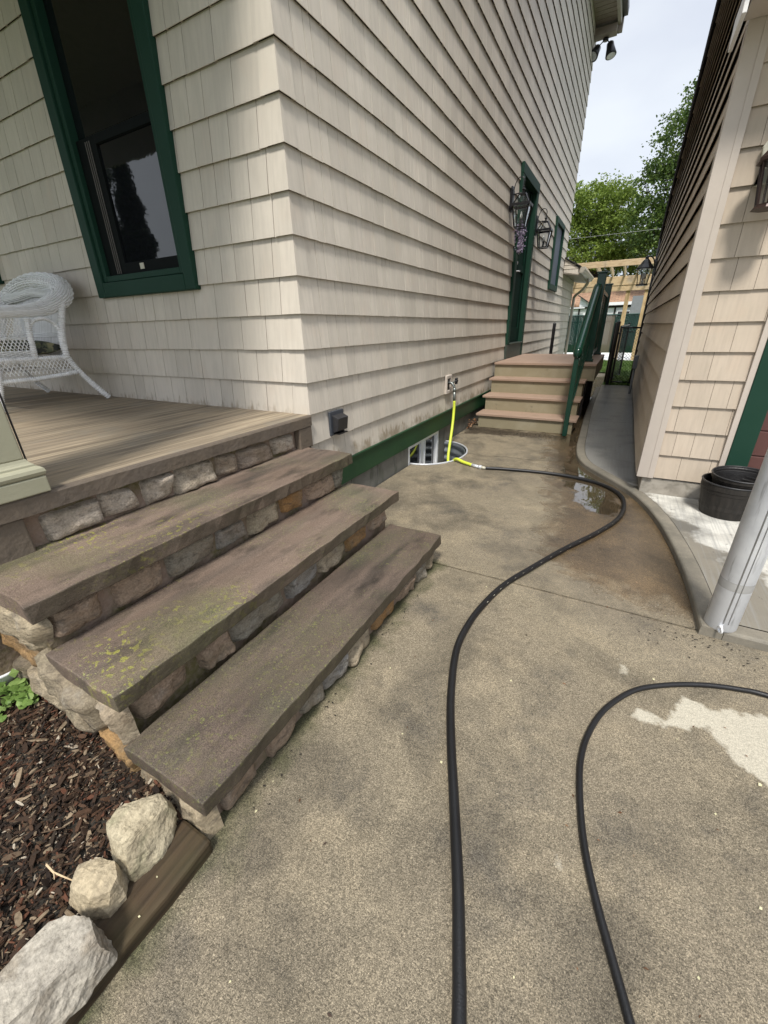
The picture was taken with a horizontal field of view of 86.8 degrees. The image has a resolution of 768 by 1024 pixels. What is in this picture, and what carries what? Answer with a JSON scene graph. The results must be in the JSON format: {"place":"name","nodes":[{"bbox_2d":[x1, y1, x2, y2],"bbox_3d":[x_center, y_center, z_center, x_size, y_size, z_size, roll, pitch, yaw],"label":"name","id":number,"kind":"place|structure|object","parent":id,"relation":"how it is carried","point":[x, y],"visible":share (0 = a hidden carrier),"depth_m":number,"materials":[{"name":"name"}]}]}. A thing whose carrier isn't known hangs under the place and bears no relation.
{"place":"outdoors","nodes":[
{"label":"outdoors","id":0,"kind":"place"},
{"bbox_2d":[0,693,181,971],"bbox_3d":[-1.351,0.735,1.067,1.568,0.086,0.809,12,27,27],"label":"mulch","id":1,"kind":"object","parent":0,"point":[28,823],"visible":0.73,"depth_m":1.02,"materials":[{"name":"brown wood"}]},
{"bbox_2d":[0,668,18,684],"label":"white pot","id":2,"kind":"object","parent":1,"relation":"on","point":[9,677],"visible":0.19,"depth_m":1.32,"materials":[{"name":"plastic"}]},
{"bbox_2d":[0,677,38,721],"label":"leafy plant","id":3,"kind":"object","parent":1,"relation":"on","point":[21,692],"visible":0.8,"depth_m":1.29,"materials":[{"name":"green plant"}]},
{"bbox_2d":[45,863,71,880],"bbox_3d":[-0.705,0.778,0.871,0.086,0.015,0.016,8,26,20],"label":"stick","id":4,"kind":"object","parent":1,"relation":"on","point":[52,870],"visible":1,"depth_m":0.87,"materials":[{"name":"beige wood"}]},
{"bbox_2d":[69,857,128,920],"bbox_3d":[-0.613,0.802,0.871,0.111,0.091,0.092,12,27,27],"label":"rock","id":5,"kind":"object","parent":1,"relation":"on","point":[98,887],"visible":0.98,"depth_m":0.85,"materials":[{"name":"stone"}]},
{"bbox_2d":[106,793,178,881],"bbox_3d":[-0.572,0.756,0.958,0.134,0.119,0.152,12,27,27],"label":"rock","id":6,"kind":"object","parent":1,"relation":"on","point":[140,833],"visible":0.87,"depth_m":0.93,"materials":[{"name":"beige stone"}]},
{"bbox_2d":[78,563,767,1023],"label":"driveway front","id":7,"kind":"structure","parent":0,"point":[278,913],"depth_m":0.99,"materials":[{"name":"concrete"}]},
{"bbox_2d":[66,820,212,1023],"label":"timber edging","id":8,"kind":"object","parent":7,"relation":"on","point":[151,899],"visible":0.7,"depth_m":0.88,"materials":[{"name":"brown wood"}]},
{"bbox_2d":[0,915,117,1023],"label":"rock","id":9,"kind":"object","parent":8,"relation":"on","point":[54,971],"visible":1,"depth_m":0.73,"materials":[{"name":"white stone"}]},
{"bbox_2d":[0,447,440,840],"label":"stone steps","id":10,"kind":"structure","parent":7,"relation":"on","point":[195,653],"depth_m":1.31,"materials":[{"name":"grey stone"}]},
{"bbox_2d":[138,586,761,982],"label":"petals","id":11,"kind":"object","parent":7,"relation":"on","point":[759,784],"visible":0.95,"depth_m":1.04,"materials":[{"name":"beige plant"}]},
{"bbox_2d":[253,588,762,807],"bbox_3d":[1.168,0.414,1.771,3.329,0.046,1.070,-7,25,-12],"label":"debris","id":12,"kind":"object","parent":7,"relation":"on","point":[264,785],"visible":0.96,"depth_m":1.57,"materials":[{"name":"soil"}]},
{"bbox_2d":[299,538,747,1017],"bbox_3d":[0.748,0.474,1.706,1.131,0.008,3.117,12,27,27],"label":"debris","id":13,"kind":"object","parent":7,"relation":"on","point":[329,1014],"visible":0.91,"depth_m":1.00,"materials":[{"name":"brown plant"}]},
{"bbox_2d":[446,466,625,1023],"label":"garden hose","id":14,"kind":"object","parent":7,"relation":"on","point":[459,997],"visible":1,"depth_m":1.09,"materials":[{"name":"black rubber"}]},
{"bbox_2d":[576,682,767,1023],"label":"garden hose","id":15,"kind":"object","parent":7,"relation":"on","point":[615,970],"visible":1,"depth_m":1.02,"materials":[{"name":"black rubber"}]},
{"bbox_2d":[721,626,767,651],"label":"kerb front","id":16,"kind":"structure","parent":7,"relation":"on","point":[750,637],"depth_m":1.57,"materials":[{"name":"concrete"}]},
{"bbox_2d":[376,373,696,630],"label":"driveway","id":17,"kind":"structure","parent":0,"point":[488,523],"depth_m":2.60,"materials":[{"name":"concrete"}]},
{"bbox_2d":[467,418,477,427],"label":"dead leaves","id":18,"kind":"object","parent":17,"relation":"on","point":[471,423],"visible":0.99,"depth_m":5.13,"materials":[{"name":"brown plant"}]},
{"bbox_2d":[469,429,561,441],"bbox_3d":[1.493,-0.888,4.682,1.097,0.010,0.304,12,27,27],"label":"debris","id":19,"kind":"object","parent":17,"relation":"on","point":[516,433],"visible":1,"depth_m":4.74,"materials":[{"name":"soil"}]},
{"bbox_2d":[476,354,604,434],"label":"wooden steps","id":20,"kind":"structure","parent":17,"relation":"on","point":[529,392],"depth_m":5.11,"materials":[{"name":"beige wood"}]},
{"bbox_2d":[549,322,555,353],"bbox_3d":[3.447,-3.276,8.399,0.062,1.178,0.064,12,27,27],"label":"fence post","id":21,"kind":"object","parent":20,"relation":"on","point":[552,337],"visible":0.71,"depth_m":8.26,"materials":[{"name":"black metal"}]},
{"bbox_2d":[562,271,613,435],"bbox_3d":[2.724,-2.163,5.351,0.132,1.726,2.896,12,28,27],"label":"railing","id":22,"kind":"object","parent":20,"relation":"on","point":[588,344],"visible":1,"depth_m":4.85,"materials":[{"name":"green wood"}]},
{"bbox_2d":[604,321,642,384],"bbox_3d":[4.619,-3.036,7.835,0.494,1.195,0.124,12,27,27],"label":"chain link fence","id":23,"kind":"object","parent":17,"relation":"on","point":[611,358],"visible":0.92,"depth_m":7.83,"materials":[{"name":"black metal"}]},
{"bbox_2d":[610,323,633,379],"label":"open gate","id":24,"kind":"structure","parent":23,"relation":"attached to","point":[623,345],"depth_m":8.48,"materials":[{"name":"black metal"}]},
{"bbox_2d":[576,387,723,639],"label":"kerb","id":25,"kind":"structure","parent":17,"relation":"on","point":[698,590],"depth_m":2.31,"materials":[{"name":"concrete"}]},
{"bbox_2d":[704,449,767,633],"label":"steel pole","id":26,"kind":"object","parent":25,"relation":"on","point":[745,561],"visible":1,"depth_m":1.48,"materials":[{"name":"metal"}]},
{"bbox_2d":[567,352,631,359],"bbox_3d":[7.522,-5.898,15.816,12.000,0.362,4.250,12,27,27],"label":"patio edge","id":27,"kind":"object","parent":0,"point":[606,356],"depth_m":15.30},
{"bbox_2d":[572,257,655,359],"bbox_3d":[6.160,-6.072,12.627,4.800,2.640,2.700,12,27,27],"label":"pergola","id":28,"kind":"object","parent":27,"relation":"on","point":[627,283],"visible":0.16,"depth_m":12.62,"materials":[{"name":"beige wood"}]},
{"bbox_2d":[585,420,637,486],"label":"walkway","id":29,"kind":"structure","parent":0,"point":[609,447],"depth_m":3.98,"materials":[{"name":"concrete"}]},
{"bbox_2d":[590,397,633,422],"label":"walkway","id":30,"kind":"structure","parent":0,"point":[613,409],"depth_m":5.71,"materials":[{"name":"concrete"}]},
{"bbox_2d":[597,385,632,398],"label":"walkway","id":31,"kind":"structure","parent":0,"point":[613,391],"depth_m":7.22,"materials":[{"name":"concrete"}]},
{"bbox_2d":[600,360,632,385],"bbox_3d":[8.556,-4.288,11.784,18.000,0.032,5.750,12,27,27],"label":"lawn","id":32,"kind":"structure","parent":0,"point":[617,367],"depth_m":11.31,"materials":[{"name":"green plant"}]},
{"bbox_2d":[567,0,716,276],"label":"sky","id":33,"kind":"structure","parent":0,"point":[660,46],"materials":[{"name":"white"}]},
{"bbox_2d":[585,397,767,632],"bbox_3d":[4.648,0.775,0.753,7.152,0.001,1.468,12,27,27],"label":"garage apron","id":34,"kind":"object","parent":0,"point":[708,539],"visible":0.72,"depth_m":2.25,"materials":[{"name":"concrete"}]},
{"bbox_2d":[632,0,767,499],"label":"garage","id":35,"kind":"structure","parent":34,"relation":"on","point":[700,394],"depth_m":2.50,"materials":[{"name":"beige wood"}]},
{"bbox_2d":[628,355,638,393],"bbox_3d":[4.176,-2.298,6.810,0.063,0.607,0.186,12,27,27],"label":"electric conduit","id":36,"kind":"object","parent":35,"relation":"attached to","point":[635,362],"visible":1,"depth_m":6.77,"materials":[{"name":"grey metal"}]},
{"bbox_2d":[636,254,657,285],"bbox_3d":[4.795,-4.429,7.422,0.319,0.506,0.274,12,27,27],"label":"wall lantern","id":37,"kind":"object","parent":35,"relation":"attached to","point":[645,267],"depth_m":7.37,"materials":[{"name":"black metal"}]},
{"bbox_2d":[634,239,661,354],"bbox_3d":[5.415,-4.123,8.422,0.053,2.600,0.056,12,27,27],"label":"dark downpipe","id":38,"kind":"object","parent":35,"relation":"attached to","point":[650,287],"visible":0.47,"depth_m":8.22,"materials":[{"name":"black metal"}]},
{"bbox_2d":[747,411,767,468],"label":"garage door","id":39,"kind":"structure","parent":35,"relation":"in","point":[761,446],"depth_m":2.56,"materials":[{"name":"red"}]},
{"bbox_2d":[750,141,767,212],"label":"wall lantern","id":40,"kind":"object","parent":35,"relation":"attached to","point":[761,196],"depth_m":2.03,"materials":[{"name":"black metal"}]},
{"bbox_2d":[698,473,755,520],"bbox_3d":[2.155,-0.093,2.538,0.325,0.216,0.325,12,27,27],"label":"plant pot","id":41,"kind":"object","parent":34,"relation":"on","point":[717,501],"visible":0.63,"depth_m":2.46,"materials":[{"name":"plastic"}]},
{"bbox_2d":[711,465,759,489],"bbox_3d":[2.187,-0.174,2.494,0.309,0.143,0.309,12,27,27],"label":"plant pot","id":42,"kind":"object","parent":41,"relation":"in","point":[731,476],"visible":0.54,"depth_m":2.55,"materials":[{"name":"plastic"}]},
{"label":"near lawn","id":43,"kind":"structure","parent":0,"visible":0},
{"bbox_2d":[609,374,629,385],"bbox_3d":[4.869,-2.753,8.363,0.451,0.227,0.833,12,27,27],"label":"ground cover","id":44,"kind":"object","parent":43,"relation":"on","point":[621,379],"visible":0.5,"depth_m":8.19,"materials":[{"name":"green plant"}]},
{"label":"terrain","id":45,"kind":"structure","parent":0,"visible":0},
{"bbox_2d":[0,0,628,486],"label":"house","id":46,"kind":"structure","parent":45,"relation":"on","point":[294,206],"depth_m":2.61,"materials":[{"name":"beige wood"}]},
{"bbox_2d":[17,0,200,298],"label":"window","id":47,"kind":"structure","parent":46,"relation":"in","point":[96,62],"depth_m":2.36,"materials":[{"name":"green paint"}]},
{"bbox_2d":[0,386,312,701],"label":"porch","id":48,"kind":"object","parent":46,"relation":"attached to","point":[100,458],"visible":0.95,"depth_m":1.84,"materials":[{"name":"wood"}]},
{"bbox_2d":[0,401,50,504],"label":"porch column","id":49,"kind":"structure","parent":48,"relation":"on","point":[21,477],"depth_m":1.22,"materials":[{"name":"beige wood"}]},
{"bbox_2d":[0,393,26,459],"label":"cable","id":50,"kind":"object","parent":49,"relation":"attached to","point":[12,426],"visible":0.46,"depth_m":1.22,"materials":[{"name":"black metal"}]},
{"bbox_2d":[0,272,110,410],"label":"wicker chair","id":51,"kind":"object","parent":48,"relation":"on","point":[39,314],"visible":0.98,"depth_m":2.81,"materials":[{"name":"white wicker"}]},
{"bbox_2d":[0,340,60,356],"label":"cushion","id":52,"kind":"object","parent":51,"relation":"on","point":[43,347],"visible":0.52,"depth_m":2.77,"materials":[{"name":"fabric"}]},
{"bbox_2d":[328,408,347,435],"bbox_3d":[-0.286,-0.575,2.609,0.064,0.150,0.150,12,27,27],"label":"vent cover","id":53,"kind":"object","parent":46,"relation":"attached to","point":[338,421],"visible":1,"depth_m":2.58,"materials":[{"name":"plastic"}]},
{"bbox_2d":[408,431,438,465],"bbox_3d":[0.388,-0.486,4.123,0.065,0.553,0.737,12,27,27],"label":"basement window","id":54,"kind":"structure","parent":46,"relation":"in","point":[425,451],"depth_m":4.12,"materials":[{"name":"white plastic"}]},
{"bbox_2d":[410,440,467,464],"bbox_3d":[0.630,-0.367,4.148,0.380,0.495,0.928,12,27,27],"label":"window well","id":55,"kind":"object","parent":46,"relation":"attached to","point":[457,450],"depth_m":4.39,"materials":[{"name":"metal"}]},
{"bbox_2d":[444,374,457,394],"bbox_3d":[0.708,-1.317,4.194,0.119,0.185,0.150,12,27,27],"label":"hose tap","id":56,"kind":"object","parent":46,"relation":"attached to","point":[449,383],"visible":1,"depth_m":4.18,"materials":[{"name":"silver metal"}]},
{"bbox_2d":[447,388,481,468],"bbox_3d":[0.711,-0.757,3.925,0.209,0.734,0.948,-4,24,-6],"label":"yellow hose","id":57,"kind":"object","parent":56,"relation":"attached to","point":[450,438],"visible":0.81,"depth_m":4.22,"materials":[{"name":"rubber"}]},
{"bbox_2d":[513,228,526,261],"bbox_3d":[1.853,-3.751,5.501,0.163,0.694,0.573,12,27,27],"label":"wreath","id":58,"kind":"object","parent":46,"relation":"attached to","point":[519,247],"visible":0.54,"depth_m":5.51,"materials":[{"name":"purple plant"}]},
{"bbox_2d":[509,176,532,229],"bbox_3d":[1.659,-3.743,4.910,0.252,0.519,0.218,12,27,27],"label":"wall lantern","id":59,"kind":"object","parent":46,"relation":"attached to","point":[520,207],"depth_m":4.89,"materials":[{"name":"black metal"}]},
{"bbox_2d":[535,208,552,248],"bbox_3d":[2.444,-4.337,6.210,0.252,0.519,0.218,12,27,27],"label":"wall lantern","id":60,"kind":"object","parent":46,"relation":"attached to","point":[543,231],"depth_m":6.18,"materials":[{"name":"black metal"}]},
{"bbox_2d":[547,216,565,291],"bbox_3d":[3.444,-5.128,8.162,0.096,1.190,1.030,12,27,27],"label":"window","id":61,"kind":"structure","parent":46,"relation":"in","point":[558,238],"depth_m":8.18,"materials":[{"name":"green paint"}]},
{"bbox_2d":[592,37,616,62],"bbox_3d":[4.120,-8.722,7.639,0.497,0.330,0.242,7,26,18],"label":"flood light","id":62,"kind":"object","parent":46,"relation":"attached to","point":[611,51],"visible":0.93,"depth_m":7.61,"materials":[{"name":"black metal"}]},
{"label":"yard","id":63,"kind":"structure","parent":0,"visible":0},
{"bbox_2d":[564,313,639,351],"bbox_3d":[9.194,-8.006,18.238,16.006,1.545,0.052,12,27,27],"label":"slatted back fence","id":64,"kind":"object","parent":63,"relation":"on","point":[574,332],"visible":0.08,"depth_m":17.87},
{"bbox_2d":[569,284,644,345],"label":"neighbour house","id":65,"kind":"structure","parent":63,"relation":"on","point":[617,299],"depth_m":23.87,"materials":[{"name":"white paint"}]},
{"bbox_2d":[616,310,629,315],"bbox_3d":[13.973,-11.579,23.694,0.720,0.360,0.035,12,27,27],"label":"window","id":66,"kind":"structure","parent":65,"relation":"in","point":[618,311],"depth_m":23.70,"materials":[{"name":"white plastic"}]},
{"bbox_2d":[566,169,651,277],"bbox_3d":[13.319,-16.222,26.782,8.076,9.932,5.790,12,27,27],"label":"tree","id":67,"kind":"object","parent":63,"relation":"on","point":[594,218],"visible":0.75,"depth_m":24.94,"materials":[{"name":"green plant"}]},
{"bbox_2d":[567,229,659,276],"bbox_3d":[15.611,-15.573,28.393,11.261,7.375,4.452,12,27,27],"label":"tree","id":68,"kind":"object","parent":63,"relation":"on","point":[629,272],"visible":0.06,"depth_m":27.52,"materials":[{"name":"green plant"}]},
{"bbox_2d":[613,70,699,259],"bbox_3d":[16.287,-15.798,21.768,6.789,13.148,5.370,12,27,27],"label":"tree","id":69,"kind":"object","parent":63,"relation":"on","point":[664,173],"visible":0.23,"depth_m":21.43,"materials":[{"name":"green plant"}]}
]}

